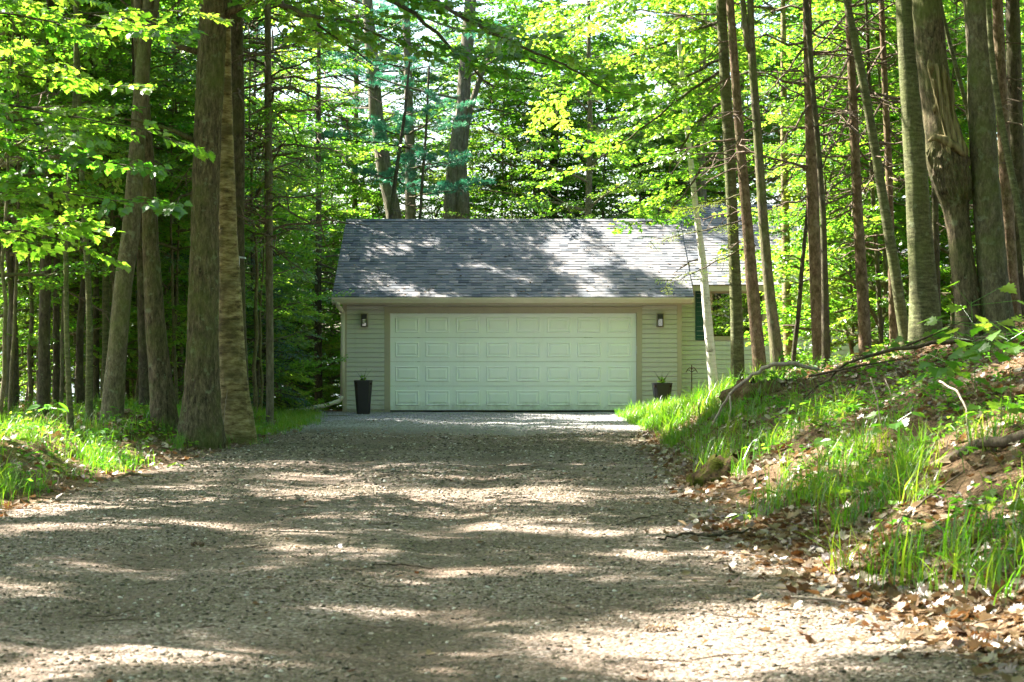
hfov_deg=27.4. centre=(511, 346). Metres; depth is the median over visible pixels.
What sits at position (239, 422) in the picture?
birch tree
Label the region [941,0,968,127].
maple tree
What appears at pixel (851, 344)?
maple tree
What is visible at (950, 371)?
seedling
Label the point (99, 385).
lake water
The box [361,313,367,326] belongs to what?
wall lantern
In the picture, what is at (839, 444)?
seedling
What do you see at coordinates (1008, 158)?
maple tree
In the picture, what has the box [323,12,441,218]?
maple tree
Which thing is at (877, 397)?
fallen twig
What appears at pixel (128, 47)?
maple tree
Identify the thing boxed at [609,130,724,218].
maple tree
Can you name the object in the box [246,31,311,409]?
spruce tree
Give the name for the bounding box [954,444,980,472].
seedling
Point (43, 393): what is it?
spruce tree
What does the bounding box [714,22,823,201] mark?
maple tree
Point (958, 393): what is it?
fallen twig
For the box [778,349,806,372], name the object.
seedling
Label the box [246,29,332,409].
spruce tree
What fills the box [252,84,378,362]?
maple tree
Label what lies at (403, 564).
fallen twig
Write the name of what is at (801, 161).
maple tree
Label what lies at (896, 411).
seedling
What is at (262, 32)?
maple tree
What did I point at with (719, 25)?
maple tree
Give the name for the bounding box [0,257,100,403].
maple tree
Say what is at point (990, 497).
seedling
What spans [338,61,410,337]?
tree
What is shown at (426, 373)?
garage door
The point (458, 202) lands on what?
pine tree
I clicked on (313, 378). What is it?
maple tree
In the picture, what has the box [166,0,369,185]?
maple tree
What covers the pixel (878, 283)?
spruce tree
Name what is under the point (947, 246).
maple tree
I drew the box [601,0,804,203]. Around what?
maple tree
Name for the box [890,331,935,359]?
seedling
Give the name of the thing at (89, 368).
maple tree
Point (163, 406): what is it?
maple tree
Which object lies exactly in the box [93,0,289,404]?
maple tree
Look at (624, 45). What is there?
maple tree
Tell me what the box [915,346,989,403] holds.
seedling
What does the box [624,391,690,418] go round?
grass
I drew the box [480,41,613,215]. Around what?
maple tree
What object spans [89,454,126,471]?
seedling
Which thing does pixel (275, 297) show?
spruce tree
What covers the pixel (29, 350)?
maple tree
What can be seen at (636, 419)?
grass
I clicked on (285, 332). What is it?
maple tree
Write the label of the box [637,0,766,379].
pine tree
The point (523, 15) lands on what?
tree
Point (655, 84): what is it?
maple tree
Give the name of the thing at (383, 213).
maple tree
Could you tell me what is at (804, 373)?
seedling
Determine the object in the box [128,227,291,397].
maple tree
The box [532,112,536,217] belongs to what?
tree
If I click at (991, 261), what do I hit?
maple tree
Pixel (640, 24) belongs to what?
sky
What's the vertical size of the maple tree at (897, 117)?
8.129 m
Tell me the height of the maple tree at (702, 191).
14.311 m
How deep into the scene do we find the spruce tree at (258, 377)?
42.02 m
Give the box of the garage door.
[390,313,635,409]
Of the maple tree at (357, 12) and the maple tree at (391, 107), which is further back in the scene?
the maple tree at (391, 107)
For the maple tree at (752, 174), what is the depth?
59.41 m
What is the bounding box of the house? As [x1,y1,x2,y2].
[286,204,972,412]
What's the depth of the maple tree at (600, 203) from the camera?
56.10 m
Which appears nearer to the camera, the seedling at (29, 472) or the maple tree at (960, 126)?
the seedling at (29, 472)
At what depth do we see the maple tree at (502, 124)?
55.70 m
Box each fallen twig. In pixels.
[116,472,153,478]
[371,563,432,568]
[625,514,660,522]
[657,526,753,539]
[712,361,819,424]
[788,596,852,603]
[870,377,891,426]
[890,472,962,530]
[939,381,969,441]
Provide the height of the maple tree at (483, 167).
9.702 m
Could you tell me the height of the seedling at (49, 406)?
0.513 m
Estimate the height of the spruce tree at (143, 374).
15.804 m
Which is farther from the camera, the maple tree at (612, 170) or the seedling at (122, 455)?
the maple tree at (612, 170)
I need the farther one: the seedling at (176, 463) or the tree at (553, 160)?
the tree at (553, 160)
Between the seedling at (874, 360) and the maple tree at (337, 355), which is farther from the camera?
the maple tree at (337, 355)
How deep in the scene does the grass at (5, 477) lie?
24.31 m
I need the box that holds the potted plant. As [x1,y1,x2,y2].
[654,371,669,382]
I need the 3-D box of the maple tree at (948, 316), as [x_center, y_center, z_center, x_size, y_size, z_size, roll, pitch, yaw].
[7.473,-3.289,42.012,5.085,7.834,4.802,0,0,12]
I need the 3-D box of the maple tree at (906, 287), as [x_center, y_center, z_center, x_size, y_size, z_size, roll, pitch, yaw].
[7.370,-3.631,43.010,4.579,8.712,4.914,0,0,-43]
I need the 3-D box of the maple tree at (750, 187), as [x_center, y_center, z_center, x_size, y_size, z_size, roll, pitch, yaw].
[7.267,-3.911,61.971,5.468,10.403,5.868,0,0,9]
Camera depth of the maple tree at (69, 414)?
26.98 m
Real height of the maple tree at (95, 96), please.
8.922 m
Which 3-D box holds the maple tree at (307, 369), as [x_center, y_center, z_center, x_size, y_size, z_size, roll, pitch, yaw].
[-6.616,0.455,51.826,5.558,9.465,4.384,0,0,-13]
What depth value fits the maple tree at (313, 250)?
62.13 m
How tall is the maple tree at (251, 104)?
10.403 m
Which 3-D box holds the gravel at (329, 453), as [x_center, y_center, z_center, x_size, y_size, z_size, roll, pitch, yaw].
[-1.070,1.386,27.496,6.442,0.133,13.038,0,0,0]
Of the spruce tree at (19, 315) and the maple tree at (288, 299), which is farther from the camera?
the maple tree at (288, 299)
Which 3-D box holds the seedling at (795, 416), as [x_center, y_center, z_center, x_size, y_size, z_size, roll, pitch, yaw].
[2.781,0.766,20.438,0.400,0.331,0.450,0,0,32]
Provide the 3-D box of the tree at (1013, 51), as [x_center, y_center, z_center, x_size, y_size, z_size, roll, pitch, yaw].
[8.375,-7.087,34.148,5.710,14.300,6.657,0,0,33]
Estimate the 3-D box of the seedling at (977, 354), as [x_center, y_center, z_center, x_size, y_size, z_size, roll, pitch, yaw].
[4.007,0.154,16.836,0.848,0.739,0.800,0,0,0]
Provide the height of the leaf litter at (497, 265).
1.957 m
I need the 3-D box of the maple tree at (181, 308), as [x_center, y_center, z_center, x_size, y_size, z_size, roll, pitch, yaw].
[-6.922,-2.077,36.992,3.815,6.809,3.555,0,0,2]
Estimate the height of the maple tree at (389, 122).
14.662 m
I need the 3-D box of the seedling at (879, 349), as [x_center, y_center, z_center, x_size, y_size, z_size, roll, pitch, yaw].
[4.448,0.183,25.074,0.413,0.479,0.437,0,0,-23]
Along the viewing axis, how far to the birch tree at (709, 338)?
35.97 m
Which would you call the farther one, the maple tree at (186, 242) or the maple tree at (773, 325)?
the maple tree at (186, 242)
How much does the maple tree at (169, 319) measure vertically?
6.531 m
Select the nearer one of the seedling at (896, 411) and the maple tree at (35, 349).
the seedling at (896, 411)
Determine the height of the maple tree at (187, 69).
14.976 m
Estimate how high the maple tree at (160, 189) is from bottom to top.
9.351 m
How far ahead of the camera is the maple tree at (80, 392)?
33.98 m
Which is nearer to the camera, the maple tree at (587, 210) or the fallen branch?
the fallen branch
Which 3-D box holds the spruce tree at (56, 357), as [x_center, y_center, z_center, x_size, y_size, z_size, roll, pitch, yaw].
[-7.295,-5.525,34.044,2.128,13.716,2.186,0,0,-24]
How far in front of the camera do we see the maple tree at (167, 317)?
39.68 m
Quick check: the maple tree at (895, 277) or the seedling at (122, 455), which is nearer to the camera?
the seedling at (122, 455)
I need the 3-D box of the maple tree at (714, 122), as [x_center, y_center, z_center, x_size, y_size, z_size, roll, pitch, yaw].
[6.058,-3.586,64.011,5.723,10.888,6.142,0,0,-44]
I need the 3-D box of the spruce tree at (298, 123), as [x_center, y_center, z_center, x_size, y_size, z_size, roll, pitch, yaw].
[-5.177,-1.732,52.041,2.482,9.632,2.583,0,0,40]
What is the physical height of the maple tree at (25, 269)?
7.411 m
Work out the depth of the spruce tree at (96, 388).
35.99 m
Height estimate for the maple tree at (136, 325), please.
7.125 m
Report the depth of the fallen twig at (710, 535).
15.36 m
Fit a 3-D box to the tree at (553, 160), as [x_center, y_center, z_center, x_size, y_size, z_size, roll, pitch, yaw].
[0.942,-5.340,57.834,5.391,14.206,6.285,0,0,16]
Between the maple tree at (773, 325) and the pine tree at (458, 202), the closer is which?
the maple tree at (773, 325)
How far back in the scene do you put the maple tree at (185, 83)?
33.94 m
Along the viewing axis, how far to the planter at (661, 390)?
45.42 m
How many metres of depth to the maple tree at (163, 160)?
42.33 m
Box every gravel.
[0,485,1023,681]
[102,432,682,489]
[278,412,649,439]
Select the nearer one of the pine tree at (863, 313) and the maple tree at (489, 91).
the pine tree at (863, 313)
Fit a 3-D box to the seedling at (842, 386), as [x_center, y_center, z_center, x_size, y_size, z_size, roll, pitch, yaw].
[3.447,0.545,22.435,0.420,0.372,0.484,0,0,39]
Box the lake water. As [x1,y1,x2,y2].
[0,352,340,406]
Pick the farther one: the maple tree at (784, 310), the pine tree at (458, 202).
the pine tree at (458, 202)
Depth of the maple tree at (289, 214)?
39.97 m
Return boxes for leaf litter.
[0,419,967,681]
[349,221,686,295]
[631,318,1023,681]
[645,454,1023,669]
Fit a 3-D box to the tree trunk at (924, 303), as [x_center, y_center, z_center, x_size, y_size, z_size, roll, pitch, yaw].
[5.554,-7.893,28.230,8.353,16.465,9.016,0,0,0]
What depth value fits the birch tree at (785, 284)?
39.97 m
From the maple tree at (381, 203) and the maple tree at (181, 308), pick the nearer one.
the maple tree at (181, 308)
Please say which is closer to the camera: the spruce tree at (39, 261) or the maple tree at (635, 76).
the spruce tree at (39, 261)
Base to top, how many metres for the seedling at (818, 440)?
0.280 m
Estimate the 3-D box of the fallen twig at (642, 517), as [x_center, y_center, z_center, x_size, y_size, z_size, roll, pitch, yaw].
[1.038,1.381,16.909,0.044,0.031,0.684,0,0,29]
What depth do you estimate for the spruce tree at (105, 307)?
33.97 m
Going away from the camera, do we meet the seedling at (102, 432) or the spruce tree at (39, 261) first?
the seedling at (102, 432)
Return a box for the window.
[709,291,765,339]
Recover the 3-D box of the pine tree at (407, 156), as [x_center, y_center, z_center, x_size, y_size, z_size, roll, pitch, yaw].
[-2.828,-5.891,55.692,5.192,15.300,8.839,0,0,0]
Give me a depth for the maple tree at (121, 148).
29.90 m
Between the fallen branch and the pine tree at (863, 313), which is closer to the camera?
the fallen branch
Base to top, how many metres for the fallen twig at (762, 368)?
0.743 m
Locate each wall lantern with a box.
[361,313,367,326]
[656,313,663,326]
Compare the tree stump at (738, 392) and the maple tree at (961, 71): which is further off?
the maple tree at (961, 71)
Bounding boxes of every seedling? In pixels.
[2,457,44,485]
[27,403,68,444]
[74,428,118,443]
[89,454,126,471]
[167,462,185,467]
[726,510,759,525]
[738,489,776,509]
[739,370,774,382]
[774,408,823,434]
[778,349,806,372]
[788,369,817,398]
[812,437,854,448]
[818,380,855,398]
[819,438,854,467]
[838,478,894,507]
[842,351,881,379]
[846,443,873,466]
[864,343,896,363]
[865,411,932,443]
[876,408,910,421]
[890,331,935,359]
[913,360,960,399]
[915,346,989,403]
[917,281,1023,391]
[930,329,971,360]
[937,415,981,440]
[949,488,1023,526]
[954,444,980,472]
[960,326,1023,402]
[961,386,1023,434]
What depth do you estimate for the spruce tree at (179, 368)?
39.97 m
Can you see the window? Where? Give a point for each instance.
(720, 300)
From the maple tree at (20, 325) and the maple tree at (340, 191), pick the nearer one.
the maple tree at (20, 325)
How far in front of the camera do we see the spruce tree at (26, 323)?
36.90 m
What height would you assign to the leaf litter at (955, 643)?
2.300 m
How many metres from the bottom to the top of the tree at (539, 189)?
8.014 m
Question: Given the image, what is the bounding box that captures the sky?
[1,0,1004,332]
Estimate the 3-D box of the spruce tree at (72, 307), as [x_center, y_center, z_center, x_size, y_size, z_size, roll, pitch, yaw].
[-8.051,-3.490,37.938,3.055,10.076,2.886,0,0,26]
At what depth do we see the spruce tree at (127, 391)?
40.96 m
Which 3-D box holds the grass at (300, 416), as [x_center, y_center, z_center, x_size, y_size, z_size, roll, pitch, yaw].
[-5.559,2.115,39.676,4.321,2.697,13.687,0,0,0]
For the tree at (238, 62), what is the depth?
31.44 m
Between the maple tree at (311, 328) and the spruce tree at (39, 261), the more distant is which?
the maple tree at (311, 328)
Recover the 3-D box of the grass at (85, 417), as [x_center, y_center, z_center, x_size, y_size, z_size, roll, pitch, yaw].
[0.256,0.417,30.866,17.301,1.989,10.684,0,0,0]
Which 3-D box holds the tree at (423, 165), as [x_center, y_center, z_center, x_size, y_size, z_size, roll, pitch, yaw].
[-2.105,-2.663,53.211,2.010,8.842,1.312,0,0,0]
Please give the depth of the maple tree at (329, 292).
56.64 m
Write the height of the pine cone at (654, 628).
0.062 m
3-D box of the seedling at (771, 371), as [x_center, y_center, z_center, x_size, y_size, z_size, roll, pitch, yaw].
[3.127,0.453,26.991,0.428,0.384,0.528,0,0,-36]
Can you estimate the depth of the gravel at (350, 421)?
39.74 m
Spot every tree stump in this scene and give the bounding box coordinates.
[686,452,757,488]
[719,378,783,409]
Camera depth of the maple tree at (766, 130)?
58.69 m
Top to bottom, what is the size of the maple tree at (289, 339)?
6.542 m
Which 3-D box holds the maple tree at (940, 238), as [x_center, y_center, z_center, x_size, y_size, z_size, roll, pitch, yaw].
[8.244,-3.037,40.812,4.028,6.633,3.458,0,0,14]
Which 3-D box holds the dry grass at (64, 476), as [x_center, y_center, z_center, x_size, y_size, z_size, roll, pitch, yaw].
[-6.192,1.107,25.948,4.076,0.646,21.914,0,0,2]
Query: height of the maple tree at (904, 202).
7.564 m
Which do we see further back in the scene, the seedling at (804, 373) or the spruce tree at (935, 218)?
the spruce tree at (935, 218)
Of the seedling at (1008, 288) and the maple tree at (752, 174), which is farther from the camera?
the maple tree at (752, 174)
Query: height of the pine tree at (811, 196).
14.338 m
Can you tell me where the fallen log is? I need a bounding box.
[839,430,1023,507]
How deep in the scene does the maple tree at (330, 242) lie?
57.60 m
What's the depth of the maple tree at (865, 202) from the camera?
44.96 m
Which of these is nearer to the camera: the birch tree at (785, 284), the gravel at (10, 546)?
the gravel at (10, 546)
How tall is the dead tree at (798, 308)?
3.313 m
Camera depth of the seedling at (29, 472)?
20.01 m
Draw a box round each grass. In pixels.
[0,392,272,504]
[10,399,186,502]
[14,315,1017,447]
[51,395,327,434]
[614,381,749,431]
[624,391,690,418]
[643,356,1023,606]
[653,381,1002,574]
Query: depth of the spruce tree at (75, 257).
36.96 m
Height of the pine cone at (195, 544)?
0.062 m
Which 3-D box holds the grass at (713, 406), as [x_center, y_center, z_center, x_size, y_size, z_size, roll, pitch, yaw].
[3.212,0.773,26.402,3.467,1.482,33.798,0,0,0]
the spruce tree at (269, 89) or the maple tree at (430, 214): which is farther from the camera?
the maple tree at (430, 214)
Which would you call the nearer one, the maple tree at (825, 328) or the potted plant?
the maple tree at (825, 328)
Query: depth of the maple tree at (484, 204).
60.06 m
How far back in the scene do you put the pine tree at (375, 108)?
55.86 m
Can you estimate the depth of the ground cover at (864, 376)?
24.16 m
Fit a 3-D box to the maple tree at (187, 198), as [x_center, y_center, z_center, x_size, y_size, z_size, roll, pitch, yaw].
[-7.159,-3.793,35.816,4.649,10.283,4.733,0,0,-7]
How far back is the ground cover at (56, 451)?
24.98 m
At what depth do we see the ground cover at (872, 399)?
17.03 m
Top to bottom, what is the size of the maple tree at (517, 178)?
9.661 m
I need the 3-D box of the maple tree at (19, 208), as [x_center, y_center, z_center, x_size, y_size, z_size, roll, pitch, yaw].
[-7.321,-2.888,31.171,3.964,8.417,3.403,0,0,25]
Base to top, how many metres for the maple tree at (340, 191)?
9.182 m
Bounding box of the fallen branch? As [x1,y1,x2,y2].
[799,321,1023,403]
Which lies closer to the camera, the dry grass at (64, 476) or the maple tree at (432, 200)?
the dry grass at (64, 476)
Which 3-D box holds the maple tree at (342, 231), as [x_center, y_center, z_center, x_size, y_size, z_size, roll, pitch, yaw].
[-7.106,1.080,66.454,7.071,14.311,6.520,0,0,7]
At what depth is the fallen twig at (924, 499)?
13.95 m
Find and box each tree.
[0,0,80,437]
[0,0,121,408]
[0,0,123,415]
[0,0,146,427]
[0,0,153,410]
[0,0,169,401]
[0,0,178,406]
[0,0,234,272]
[0,1,158,231]
[0,2,126,415]
[0,10,101,403]
[0,18,170,404]
[0,41,136,400]
[0,52,189,402]
[0,70,101,397]
[0,166,132,400]
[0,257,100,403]
[0,259,131,400]
[0,261,52,391]
[0,263,85,342]
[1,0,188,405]
[1,0,197,296]
[1,168,73,270]
[2,0,195,399]
[4,22,86,404]
[14,5,188,391]
[17,42,191,371]
[20,319,138,402]
[22,0,95,408]
[24,96,182,358]
[27,5,180,379]
[34,7,128,401]
[51,44,136,373]
[51,224,218,399]
[52,0,250,401]
[52,16,186,400]
[70,64,265,372]
[72,135,265,403]
[73,5,154,421]
[77,0,130,402]
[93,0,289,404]
[99,0,159,422]
[99,15,183,413]
[99,153,247,386]
[99,192,218,398]
[102,6,157,393]
[112,0,658,448]
[126,2,255,399]
[127,5,180,107]
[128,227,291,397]
[131,0,178,433]
[150,11,193,351]
[150,25,317,387]
[154,0,404,414]
[157,0,330,385]
[157,6,197,108]
[157,53,339,410]
[159,0,286,65]
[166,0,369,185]
[166,0,377,424]
[170,132,347,408]
[180,67,354,409]
[180,146,339,409]
[218,0,256,444]
[218,4,327,413]
[218,12,297,376]
[244,66,371,334]
[245,0,373,393]
[245,107,381,401]
[245,194,341,405]
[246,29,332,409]
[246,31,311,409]
[247,93,342,385]
[247,192,340,412]
[247,293,339,409]
[250,15,402,409]
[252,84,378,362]
[274,0,479,217]
[274,345,334,396]
[275,295,341,409]
[276,83,381,409]
[278,0,436,394]
[281,98,341,409]
[282,171,340,385]
[284,0,486,218]
[298,186,349,392]
[299,1,502,218]
[299,168,403,405]
[301,221,344,409]
[307,140,393,366]
[321,0,551,218]
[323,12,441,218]
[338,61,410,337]
[339,107,450,218]
[350,11,490,218]
[361,124,442,218]
[413,26,529,218]
[413,28,568,218]
[417,66,453,337]
[423,60,547,218]
[430,0,609,218]
[431,157,529,218]
[445,0,643,218]
[469,122,541,217]
[470,68,619,218]
[477,0,681,337]
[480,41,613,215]
[487,0,592,218]
[494,35,689,218]
[499,23,662,218]
[511,0,761,381]
[513,82,621,218]
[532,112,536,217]
[537,123,540,218]
[547,26,719,218]
[564,0,804,218]
[578,0,804,210]
[579,41,744,218]
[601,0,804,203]
[603,39,772,217]
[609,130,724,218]
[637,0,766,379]
[644,0,717,390]
[656,0,878,200]
[656,84,797,206]
[661,60,775,203]
[671,0,785,378]
[691,0,839,371]
[691,0,898,365]
[696,51,834,202]
[712,12,908,368]
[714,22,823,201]
[716,0,958,143]
[741,0,976,350]
[745,0,969,352]
[747,0,973,347]
[747,34,950,367]
[756,0,965,334]
[759,0,965,329]
[760,0,964,345]
[764,201,831,367]
[776,6,951,345]
[792,13,969,340]
[797,0,901,346]
[799,20,973,341]
[803,0,865,368]
[807,0,1023,337]
[812,3,1020,122]
[831,33,977,335]
[832,0,1023,288]
[839,10,975,309]
[843,0,946,353]
[872,0,991,310]
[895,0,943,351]
[899,14,1023,262]
[912,0,983,352]
[929,0,1023,283]
[939,0,1023,318]
[940,1,1023,257]
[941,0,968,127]
[963,0,1015,347]
[986,0,1023,272]
[991,0,1023,321]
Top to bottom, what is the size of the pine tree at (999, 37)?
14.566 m
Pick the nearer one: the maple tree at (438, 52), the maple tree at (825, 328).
the maple tree at (825, 328)
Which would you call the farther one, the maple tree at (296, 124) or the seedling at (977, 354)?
the maple tree at (296, 124)
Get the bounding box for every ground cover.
[0,391,269,492]
[688,314,1023,451]
[742,340,1023,579]
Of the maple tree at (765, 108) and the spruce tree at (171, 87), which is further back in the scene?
the maple tree at (765, 108)
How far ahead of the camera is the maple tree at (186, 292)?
44.18 m
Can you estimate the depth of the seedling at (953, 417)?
16.03 m
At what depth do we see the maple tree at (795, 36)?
61.84 m
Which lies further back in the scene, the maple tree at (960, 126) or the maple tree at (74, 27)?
the maple tree at (960, 126)
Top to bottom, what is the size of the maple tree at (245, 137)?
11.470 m
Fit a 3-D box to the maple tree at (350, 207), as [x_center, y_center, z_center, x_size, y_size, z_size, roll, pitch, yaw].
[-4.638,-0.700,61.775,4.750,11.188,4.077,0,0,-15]
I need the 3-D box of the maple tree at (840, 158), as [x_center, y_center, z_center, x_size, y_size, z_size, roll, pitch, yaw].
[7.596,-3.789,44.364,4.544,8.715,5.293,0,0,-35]
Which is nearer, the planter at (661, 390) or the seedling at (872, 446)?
the seedling at (872, 446)
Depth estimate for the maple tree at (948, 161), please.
26.85 m
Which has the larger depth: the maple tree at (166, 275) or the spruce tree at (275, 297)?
the spruce tree at (275, 297)
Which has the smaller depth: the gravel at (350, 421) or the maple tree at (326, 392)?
the gravel at (350, 421)
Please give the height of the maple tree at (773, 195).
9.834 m
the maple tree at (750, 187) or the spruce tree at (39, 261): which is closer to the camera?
the spruce tree at (39, 261)
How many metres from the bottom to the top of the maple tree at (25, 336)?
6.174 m
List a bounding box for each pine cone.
[191,541,204,546]
[644,623,678,631]
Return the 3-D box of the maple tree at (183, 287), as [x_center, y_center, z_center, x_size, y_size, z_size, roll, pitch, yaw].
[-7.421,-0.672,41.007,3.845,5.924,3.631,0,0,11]
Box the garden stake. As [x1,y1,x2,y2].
[686,365,697,394]
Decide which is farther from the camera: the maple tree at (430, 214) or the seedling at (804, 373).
the maple tree at (430, 214)
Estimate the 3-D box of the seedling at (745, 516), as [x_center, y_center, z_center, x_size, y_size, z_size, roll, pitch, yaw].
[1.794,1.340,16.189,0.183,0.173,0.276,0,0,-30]
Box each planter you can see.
[354,380,372,413]
[652,383,672,403]
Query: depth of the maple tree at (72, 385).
44.25 m
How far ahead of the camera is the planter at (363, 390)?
45.43 m
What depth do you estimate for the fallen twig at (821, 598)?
11.47 m
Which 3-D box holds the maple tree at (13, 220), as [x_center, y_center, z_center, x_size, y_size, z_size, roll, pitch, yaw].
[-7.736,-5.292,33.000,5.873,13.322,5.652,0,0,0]

